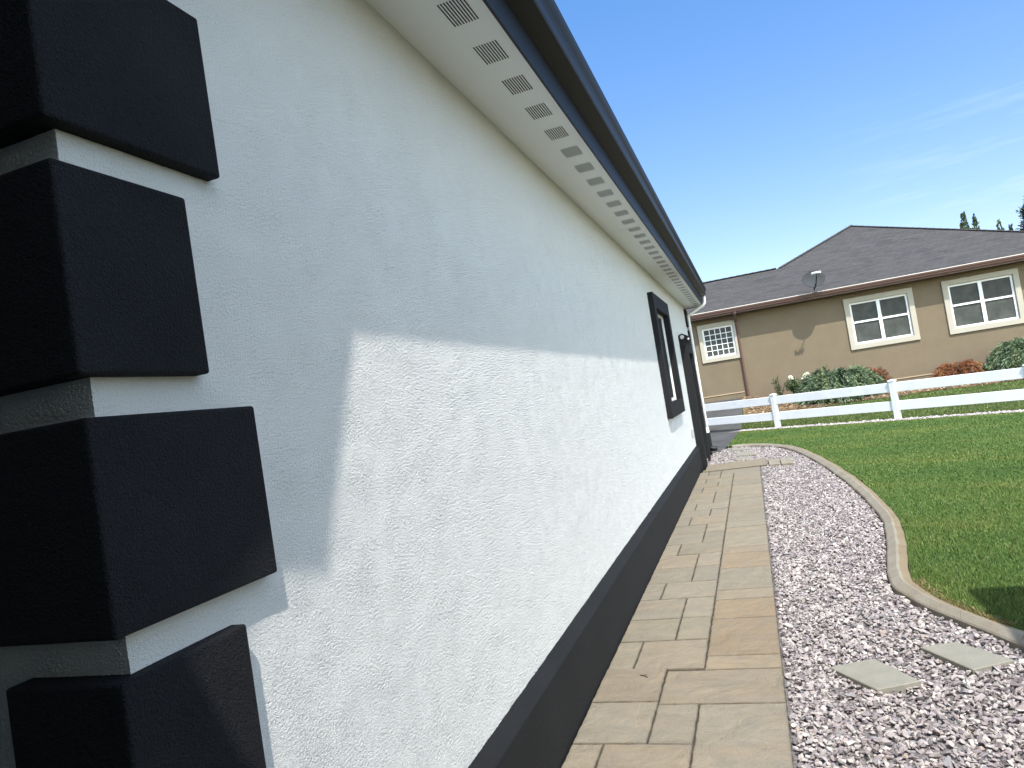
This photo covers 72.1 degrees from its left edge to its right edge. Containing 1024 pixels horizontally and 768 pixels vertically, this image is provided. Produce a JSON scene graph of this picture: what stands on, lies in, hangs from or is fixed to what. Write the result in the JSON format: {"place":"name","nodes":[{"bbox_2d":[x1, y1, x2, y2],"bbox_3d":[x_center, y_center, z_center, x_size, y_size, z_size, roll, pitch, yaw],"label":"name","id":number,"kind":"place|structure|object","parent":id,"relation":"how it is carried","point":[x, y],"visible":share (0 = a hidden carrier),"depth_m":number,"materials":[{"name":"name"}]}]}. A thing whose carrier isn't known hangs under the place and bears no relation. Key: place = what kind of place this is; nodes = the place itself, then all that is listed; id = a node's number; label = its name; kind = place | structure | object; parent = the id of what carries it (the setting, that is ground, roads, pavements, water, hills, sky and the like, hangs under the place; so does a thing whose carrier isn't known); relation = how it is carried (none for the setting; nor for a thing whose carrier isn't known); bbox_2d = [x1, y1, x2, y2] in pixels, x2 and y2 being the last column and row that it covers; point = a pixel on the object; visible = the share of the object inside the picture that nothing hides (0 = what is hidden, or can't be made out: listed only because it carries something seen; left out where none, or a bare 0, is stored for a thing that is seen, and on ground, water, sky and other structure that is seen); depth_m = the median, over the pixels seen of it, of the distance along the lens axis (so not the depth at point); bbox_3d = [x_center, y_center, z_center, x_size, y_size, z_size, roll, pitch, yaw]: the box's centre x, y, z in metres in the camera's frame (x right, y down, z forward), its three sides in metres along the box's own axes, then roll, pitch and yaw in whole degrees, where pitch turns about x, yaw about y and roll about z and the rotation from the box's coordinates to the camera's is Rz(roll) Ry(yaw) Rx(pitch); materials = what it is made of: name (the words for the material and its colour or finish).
{"place":"outdoors","nodes":[
{"label":"outdoors","id":0,"kind":"place"},
{"bbox_2d":[561,458,793,767],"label":"path","id":1,"kind":"structure","parent":0,"point":[735,691],"depth_m":4.08,"materials":[{"name":"stone"}]},
{"bbox_2d":[704,398,741,451],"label":"driveway","id":2,"kind":"structure","parent":0,"point":[722,438],"depth_m":20.29,"materials":[{"name":"concrete"}]},
{"bbox_2d":[554,0,1023,281],"label":"sky","id":3,"kind":"structure","parent":0,"point":[763,131],"materials":[{"name":"blue"}]},
{"bbox_2d":[703,442,902,528],"bbox_3d":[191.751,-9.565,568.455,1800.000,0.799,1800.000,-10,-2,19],"label":"ground","id":4,"kind":"structure","parent":0,"point":[726,448],"depth_m":15.69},
{"bbox_2d":[0,0,717,767],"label":"white house","id":5,"kind":"structure","parent":4,"relation":"on","point":[352,410],"depth_m":1.97,"materials":[{"name":"paint"}]},
{"bbox_2d":[647,292,684,418],"bbox_3d":[2.232,-0.394,10.322,0.173,1.720,1.900,-10,-2,19],"label":"window","id":6,"kind":"structure","parent":5,"relation":"in","point":[674,404],"depth_m":10.41,"materials":[{"name":"black plastic"}]},
{"bbox_2d":[680,344,710,469],"bbox_3d":[3.455,0.416,13.430,0.245,2.310,1.220,-10,-2,19],"label":"side door","id":7,"kind":"structure","parent":5,"relation":"in","point":[690,374],"depth_m":12.86,"materials":[{"name":"black plastic"}]},
{"bbox_2d":[686,225,1023,402],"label":"tan house","id":8,"kind":"structure","parent":4,"relation":"on","point":[899,304],"depth_m":21.96,"materials":[{"name":"paint"}]},
{"bbox_2d":[697,320,739,363],"bbox_3d":[6.770,-1.381,23.014,1.240,1.250,0.135,-10,-2,17],"label":"window","id":9,"kind":"structure","parent":8,"relation":"in","point":[718,343],"depth_m":23.03,"materials":[{"name":"white plastic"}]},
{"bbox_2d":[802,271,824,292],"bbox_3d":[9.173,-3.121,21.229,0.638,0.669,0.943,-9,-2,-5],"label":"satellite dish","id":10,"kind":"object","parent":8,"relation":"attached to","point":[814,279],"visible":1,"depth_m":21.41,"materials":[{"name":"grey metal"}]},
{"bbox_2d":[842,287,920,349],"bbox_3d":[11.316,-1.984,21.604,1.930,1.600,0.135,-10,-2,17],"label":"window","id":11,"kind":"structure","parent":8,"relation":"in","point":[884,320],"depth_m":21.60,"materials":[{"name":"white plastic"}]},
{"bbox_2d":[940,268,1023,334],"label":"window","id":12,"kind":"structure","parent":8,"relation":"in","point":[983,303],"depth_m":20.80,"materials":[{"name":"white plastic"}]},
{"bbox_2d":[704,364,1023,426],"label":"rail fence","id":13,"kind":"object","parent":4,"relation":"on","point":[895,404],"visible":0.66,"depth_m":15.88,"materials":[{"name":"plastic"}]},
{"bbox_2d":[708,446,1023,767],"bbox_3d":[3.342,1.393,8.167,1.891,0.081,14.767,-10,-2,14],"label":"crushed stone","id":14,"kind":"object","parent":4,"relation":"on","point":[883,703],"visible":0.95,"depth_m":3.88,"materials":[{"name":"grey gravel"}]},
{"bbox_2d":[732,448,747,451],"bbox_3d":[4.798,1.391,14.821,0.320,0.058,0.595,-10,-2,19],"label":"stepping slab","id":15,"kind":"object","parent":14,"relation":"on","point":[737,449],"depth_m":14.74,"materials":[{"name":"concrete"}]},
{"bbox_2d":[736,457,750,460],"bbox_3d":[4.308,1.411,13.119,0.260,0.058,0.438,-10,-2,19],"label":"stepping slab","id":16,"kind":"object","parent":14,"relation":"on","point":[742,458],"depth_m":13.05,"materials":[{"name":"concrete"}]},
{"bbox_2d":[736,451,755,456],"bbox_3d":[4.605,1.389,13.847,0.360,0.058,0.826,-10,-2,19],"label":"stepping slab","id":17,"kind":"object","parent":14,"relation":"on","point":[747,453],"depth_m":13.73,"materials":[{"name":"concrete"}]},
{"bbox_2d":[768,459,779,466],"bbox_3d":[4.436,1.343,11.908,0.172,0.070,0.748,-10,-2,19],"label":"stepping slab","id":18,"kind":"object","parent":14,"relation":"on","point":[773,462],"depth_m":11.75,"materials":[{"name":"stone"}]},
{"bbox_2d":[780,457,793,465],"bbox_3d":[4.593,1.313,11.775,0.180,0.070,0.798,-10,-2,19],"label":"stepping slab","id":19,"kind":"object","parent":14,"relation":"on","point":[786,461],"depth_m":11.62,"materials":[{"name":"stone"}]},
{"bbox_2d":[830,659,921,696],"bbox_3d":[1.805,1.472,3.511,0.243,0.067,0.369,-9,-2,-8],"label":"stepping slab","id":20,"kind":"object","parent":14,"relation":"on","point":[875,675],"depth_m":3.47,"materials":[{"name":"concrete"}]},
{"bbox_2d":[920,642,1013,675],"bbox_3d":[2.307,1.395,3.577,0.231,0.066,0.350,-9,-2,-11],"label":"stepping slab","id":21,"kind":"object","parent":14,"relation":"on","point":[961,656],"depth_m":3.53,"materials":[{"name":"concrete"}]},
{"bbox_2d":[732,443,1023,652],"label":"lawn edging","id":22,"kind":"object","parent":4,"relation":"on","point":[901,582],"visible":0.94,"depth_m":4.95,"materials":[{"name":"concrete"}]},
{"bbox_2d":[959,211,972,228],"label":"poplar","id":23,"kind":"object","parent":4,"relation":"on","point":[964,223],"visible":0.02,"depth_m":51.80,"materials":[{"name":"green plant"}]},
{"bbox_2d":[971,213,980,228],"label":"poplar","id":24,"kind":"object","parent":4,"relation":"on","point":[975,222],"depth_m":51.77,"materials":[{"name":"green plant"}]},
{"bbox_2d":[996,219,1004,229],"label":"poplar","id":25,"kind":"object","parent":4,"relation":"on","point":[998,223],"visible":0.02,"depth_m":51.12,"materials":[{"name":"green plant"}]},
{"bbox_2d":[1015,196,1023,230],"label":"conifer","id":26,"kind":"object","parent":4,"relation":"on","point":[1021,215],"visible":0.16,"depth_m":49.79,"materials":[{"name":"green plant"}]},
{"bbox_2d":[728,411,1023,630],"bbox_3d":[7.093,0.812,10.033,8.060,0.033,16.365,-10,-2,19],"label":"lawn grass","id":27,"kind":"structure","parent":0,"point":[932,516],"depth_m":7.69,"materials":[{"name":"green plant"}]},
{"bbox_2d":[738,409,1023,431],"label":"fence stones","id":28,"kind":"object","parent":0,"point":[937,416],"visible":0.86,"depth_m":15.57,"materials":[{"name":"white gravel"}]},
{"bbox_2d":[741,379,1023,428],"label":"verge","id":29,"kind":"structure","parent":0,"point":[865,415],"depth_m":17.71,"materials":[{"name":"plant"}]},
{"bbox_2d":[741,378,1023,414],"bbox_3d":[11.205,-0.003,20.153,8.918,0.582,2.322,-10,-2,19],"label":"bark chips","id":30,"kind":"object","parent":29,"relation":"on","point":[812,406],"visible":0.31,"depth_m":20.02,"materials":[{"name":"wood"}]},
{"bbox_2d":[771,377,784,395],"bbox_3d":[8.139,0.130,21.505,0.387,0.823,0.355,-9,-2,-10],"label":"weed plant","id":31,"kind":"object","parent":30,"relation":"on","point":[780,392],"visible":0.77,"depth_m":21.48,"materials":[{"name":"green plant"}]},
{"bbox_2d":[784,372,808,393],"bbox_3d":[8.646,0.095,21.232,0.794,0.851,0.608,-10,-2,19],"label":"rose bush","id":32,"kind":"object","parent":30,"relation":"on","point":[791,385],"visible":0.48,"depth_m":21.24,"materials":[{"name":"green plant"}]},
{"bbox_2d":[794,362,887,404],"bbox_3d":[9.485,0.031,20.541,2.763,1.326,1.995,-10,-2,19],"label":"juniper","id":33,"kind":"object","parent":30,"relation":"on","point":[823,379],"visible":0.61,"depth_m":20.07,"materials":[{"name":"green plant"}]},
{"bbox_2d":[867,366,892,382],"bbox_3d":[10.627,-0.116,21.076,1.523,0.850,0.803,-10,-2,19],"label":"laceleaf maple","id":34,"kind":"object","parent":30,"relation":"on","point":[881,371],"visible":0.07,"depth_m":20.82,"materials":[{"name":"red plant"}]},
{"bbox_2d":[930,358,988,377],"bbox_3d":[12.710,-0.325,20.036,1.689,0.757,1.127,-10,-2,19],"label":"laceleaf maple","id":35,"kind":"object","parent":30,"relation":"on","point":[965,366],"visible":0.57,"depth_m":19.82,"materials":[{"name":"red plant"}]},
{"bbox_2d":[982,336,1023,371],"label":"juniper","id":36,"kind":"object","parent":30,"relation":"on","point":[1006,355],"visible":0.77,"depth_m":19.23,"materials":[{"name":"green plant"}]},
{"bbox_2d":[911,578,1021,625],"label":"dry grass","id":37,"kind":"structure","parent":0,"point":[998,620],"depth_m":4.22,"materials":[{"name":"green plant"}]}
]}

